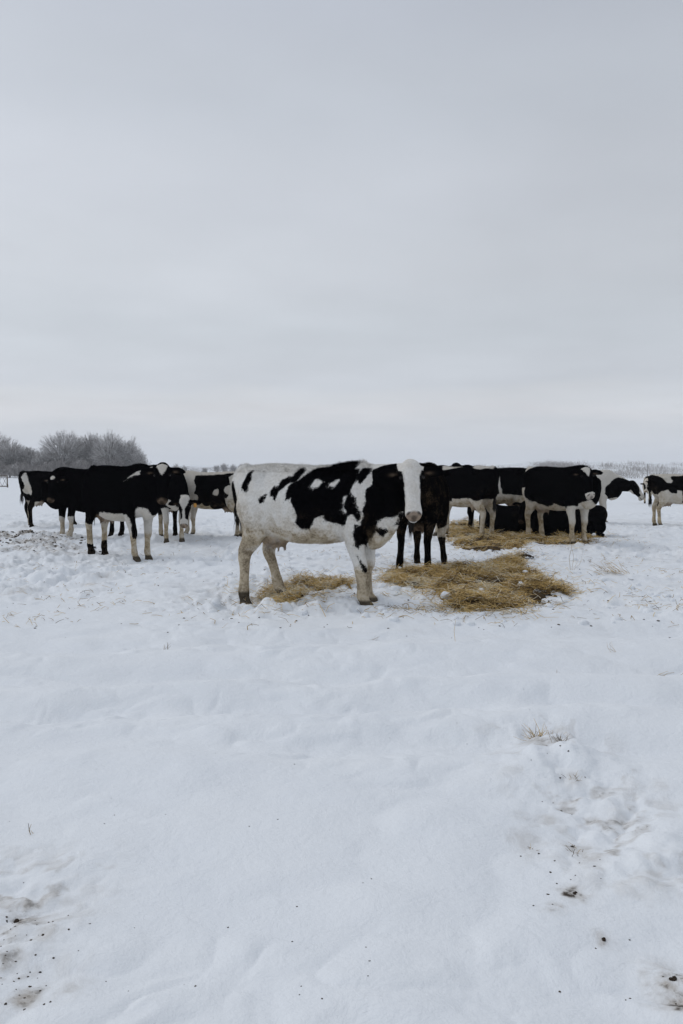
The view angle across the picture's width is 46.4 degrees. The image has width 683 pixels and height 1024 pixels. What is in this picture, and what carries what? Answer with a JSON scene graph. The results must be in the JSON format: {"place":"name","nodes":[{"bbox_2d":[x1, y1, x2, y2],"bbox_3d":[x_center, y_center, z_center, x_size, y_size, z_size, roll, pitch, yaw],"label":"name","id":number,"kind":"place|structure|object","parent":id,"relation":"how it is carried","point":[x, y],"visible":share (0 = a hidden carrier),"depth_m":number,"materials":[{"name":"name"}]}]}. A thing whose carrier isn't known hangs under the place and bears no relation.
{"place":"outdoors","nodes":[
{"label":"outdoors","id":0,"kind":"place"},
{"bbox_2d":[0,462,682,1023],"bbox_3d":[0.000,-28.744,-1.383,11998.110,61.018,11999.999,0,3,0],"label":"snow field","id":1,"kind":"structure","parent":0,"point":[202,802],"depth_m":3.34,"materials":[{"name":"white snow"}]},
{"bbox_2d":[0,476,7,486],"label":"field gate","id":2,"kind":"structure","parent":1,"relation":"on","point":[4,481],"depth_m":77.93,"materials":[{"name":"metal"}]},
{"bbox_2d":[0,432,11,450],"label":"bare tree","id":3,"kind":"object","parent":1,"relation":"on","point":[9,438],"visible":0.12,"depth_m":288.85,"materials":[{"name":"grey plant"}]},
{"bbox_2d":[0,438,28,476],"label":"bare tree","id":4,"kind":"object","parent":1,"relation":"on","point":[6,455],"visible":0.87,"depth_m":279.42,"materials":[{"name":"grey plant"}]},
{"bbox_2d":[15,446,38,466],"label":"bare tree","id":5,"kind":"object","parent":1,"relation":"on","point":[29,453],"visible":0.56,"depth_m":281.62,"materials":[{"name":"grey plant"}]},
{"bbox_2d":[28,448,56,469],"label":"bare tree","id":6,"kind":"object","parent":1,"relation":"on","point":[38,456],"visible":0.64,"depth_m":276.33,"materials":[{"name":"grey plant"}]},
{"bbox_2d":[18,470,76,526],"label":"cow","id":7,"kind":"object","parent":1,"relation":"on","point":[30,484],"visible":0.38,"depth_m":20.00},
{"bbox_2d":[37,430,87,466],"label":"bare tree","id":8,"kind":"object","parent":1,"relation":"on","point":[67,451],"visible":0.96,"depth_m":276.75,"materials":[{"name":"grey plant"}]},
{"bbox_2d":[0,457,153,476],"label":"undergrowth","id":9,"kind":"object","parent":1,"relation":"on","point":[11,470],"visible":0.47,"depth_m":272.68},
{"bbox_2d":[40,466,124,536],"bbox_3d":[-5.299,-0.156,16.288,0.885,1.564,2.290,1,3,23],"label":"cow","id":10,"kind":"object","parent":1,"relation":"on","point":[61,488],"visible":0.42,"depth_m":15.89},
{"bbox_2d":[74,432,104,465],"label":"bare tree","id":11,"kind":"object","parent":1,"relation":"on","point":[88,442],"visible":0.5,"depth_m":282.35,"materials":[{"name":"grey plant"}]},
{"bbox_2d":[87,427,129,465],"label":"bare tree","id":12,"kind":"object","parent":1,"relation":"on","point":[107,449],"visible":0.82,"depth_m":275.16,"materials":[{"name":"grey plant"}]},
{"bbox_2d":[111,435,139,466],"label":"bare tree","id":13,"kind":"object","parent":1,"relation":"on","point":[131,446],"visible":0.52,"depth_m":278.35,"materials":[{"name":"grey plant"}]},
{"bbox_2d":[81,462,185,561],"bbox_3d":[-3.419,0.014,12.907,2.572,1.630,0.746,2,4,42],"label":"cow","id":14,"kind":"object","parent":1,"relation":"on","point":[130,494],"visible":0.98,"depth_m":12.63},
{"bbox_2d":[126,448,146,465],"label":"bare tree","id":15,"kind":"object","parent":1,"relation":"on","point":[135,457],"visible":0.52,"depth_m":277.03,"materials":[{"name":"grey plant"}]},
{"bbox_2d":[158,473,200,542],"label":"cow","id":16,"kind":"object","parent":1,"relation":"on","point":[179,498],"visible":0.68,"depth_m":15.37},
{"bbox_2d":[179,466,229,469],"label":"woodland","id":17,"kind":"object","parent":1,"relation":"on","point":[197,467],"visible":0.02,"depth_m":1464.69,"materials":[{"name":"grey plant"}]},
{"bbox_2d":[187,466,236,471],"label":"woodland","id":18,"kind":"object","parent":1,"relation":"on","point":[195,469],"visible":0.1,"depth_m":882.38,"materials":[{"name":"grey plant"}]},
{"bbox_2d":[184,470,242,536],"bbox_3d":[-2.906,-0.148,16.897,2.057,1.488,0.858,0,3,-2],"label":"cow","id":19,"kind":"object","parent":1,"relation":"on","point":[210,490],"visible":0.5,"depth_m":16.64},
{"bbox_2d":[214,465,220,471],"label":"bare tree","id":20,"kind":"object","parent":1,"relation":"on","point":[217,468],"visible":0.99,"depth_m":598.00,"materials":[{"name":"grey plant"}]},
{"bbox_2d":[220,463,228,471],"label":"bare tree","id":21,"kind":"object","parent":1,"relation":"on","point":[224,467],"visible":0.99,"depth_m":608.22,"materials":[{"name":"grey plant"}]},
{"bbox_2d":[229,464,236,470],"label":"bare tree","id":22,"kind":"object","parent":1,"relation":"on","point":[232,467],"visible":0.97,"depth_m":602.82,"materials":[{"name":"grey plant"}]},
{"bbox_2d":[223,566,377,616],"bbox_3d":[-0.458,0.925,8.967,1.860,0.418,2.890,0,3,0],"label":"straw bed","id":23,"kind":"object","parent":1,"relation":"on","point":[295,591],"visible":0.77,"depth_m":9.07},
{"bbox_2d":[232,458,443,605],"bbox_3d":[-0.110,0.264,8.394,2.458,1.675,0.713,1,3,27],"label":"cow","id":24,"kind":"object","parent":1,"relation":"on","point":[356,507],"visible":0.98,"depth_m":8.13},
{"bbox_2d":[0,530,676,1010],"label":"dirt specks","id":25,"kind":"object","parent":1,"relation":"on","point":[238,622],"visible":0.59,"depth_m":3.54,"materials":[{"name":"soil"}]},
{"bbox_2d":[3,522,682,629],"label":"straw scatter","id":26,"kind":"object","parent":1,"relation":"on","point":[409,608],"visible":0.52,"depth_m":8.33,"materials":[{"name":"beige plant"}]},
{"bbox_2d":[396,462,451,568],"bbox_3d":[1.274,0.057,11.960,0.777,1.636,3.027,1,3,11],"label":"cow","id":27,"kind":"object","parent":1,"relation":"on","point":[435,497],"visible":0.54,"depth_m":10.76},
{"bbox_2d":[207,522,675,625],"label":"snow crumbs","id":28,"kind":"object","parent":1,"relation":"on","point":[218,602],"visible":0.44,"depth_m":8.74,"materials":[{"name":"white snow"}]},
{"bbox_2d":[372,547,619,619],"bbox_3d":[1.829,0.791,10.518,3.346,0.331,6.650,0,3,0],"label":"straw bed","id":29,"kind":"object","parent":1,"relation":"on","point":[504,575],"visible":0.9,"depth_m":9.24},
{"bbox_2d":[434,516,615,551],"bbox_3d":[4.283,0.462,17.839,5.180,0.393,9.360,0,3,0],"label":"straw bed","id":30,"kind":"object","parent":1,"relation":"on","point":[491,541],"visible":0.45,"depth_m":15.54,"materials":[{"name":"beige plant"}]},
{"bbox_2d":[433,463,499,537],"bbox_3d":[2.470,-0.228,16.797,1.157,1.660,2.102,-1,3,-14],"label":"cow","id":31,"kind":"object","parent":30,"relation":"on","point":[476,488],"visible":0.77,"depth_m":16.13},
{"bbox_2d":[467,467,526,528],"bbox_3d":[3.373,-0.301,19.158,2.607,1.625,0.817,0,3,-7],"label":"cow","id":32,"kind":"object","parent":30,"relation":"on","point":[510,485],"visible":0.28,"depth_m":18.90},
{"bbox_2d":[477,504,530,533],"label":"cow","id":33,"kind":"object","parent":30,"relation":"on","point":[506,518],"visible":0.42,"depth_m":17.42},
{"bbox_2d":[512,501,607,537],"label":"cow","id":34,"kind":"object","parent":30,"relation":"on","point":[554,521],"visible":0.48,"depth_m":16.80},
{"bbox_2d":[522,464,602,543],"bbox_3d":[4.324,-0.126,15.537,0.877,1.609,2.364,-1,3,-16],"label":"cow","id":35,"kind":"object","parent":30,"relation":"on","point":[569,490],"visible":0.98,"depth_m":15.31},
{"bbox_2d":[513,724,567,740],"bbox_3d":[0.969,1.059,3.837,0.250,0.089,0.194,1,3,26],"label":"dry grass tuft","id":36,"kind":"object","parent":1,"relation":"on","point":[540,734],"visible":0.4,"depth_m":3.85,"materials":[{"name":"plant"}]},
{"bbox_2d":[548,732,570,742],"bbox_3d":[1.005,1.042,3.696,0.104,0.051,0.109,0,3,0],"label":"dry grass tuft","id":37,"kind":"object","parent":1,"relation":"on","point":[559,739],"visible":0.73,"depth_m":3.69,"materials":[{"name":"plant"}]},
{"bbox_2d":[477,460,682,478],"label":"scrub","id":38,"kind":"object","parent":1,"relation":"on","point":[565,464],"visible":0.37,"depth_m":212.46,"materials":[{"name":"grey plant"}]},
{"bbox_2d":[593,560,626,573],"bbox_3d":[3.577,0.719,10.670,0.542,0.186,0.475,1,3,25],"label":"dry grass tuft","id":39,"kind":"object","parent":1,"relation":"on","point":[609,567],"visible":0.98,"depth_m":10.65,"materials":[{"name":"plant"}]},
{"bbox_2d":[596,469,644,521],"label":"cow","id":40,"kind":"object","parent":1,"relation":"on","point":[614,485],"visible":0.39,"depth_m":21.28},
{"bbox_2d":[641,476,651,502],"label":"cow","id":41,"kind":"object","parent":1,"relation":"on","point":[644,484],"visible":0.42,"depth_m":35.59},
{"bbox_2d":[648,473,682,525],"bbox_3d":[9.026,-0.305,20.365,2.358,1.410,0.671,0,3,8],"label":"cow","id":42,"kind":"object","parent":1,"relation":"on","point":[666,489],"visible":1,"depth_m":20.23},
{"bbox_2d":[669,976,676,980],"bbox_3d":[0.851,1.196,2.040,0.025,0.009,0.018,-1,3,-21],"label":"dirt clod","id":43,"kind":"object","parent":1,"relation":"on","point":[673,978],"visible":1,"depth_m":2.04,"materials":[{"name":"soil"}]},
{"bbox_2d":[0,0,682,464],"label":"sky","id":44,"kind":"structure","parent":0,"point":[314,232],"materials":[{"name":"grey"}]}
]}

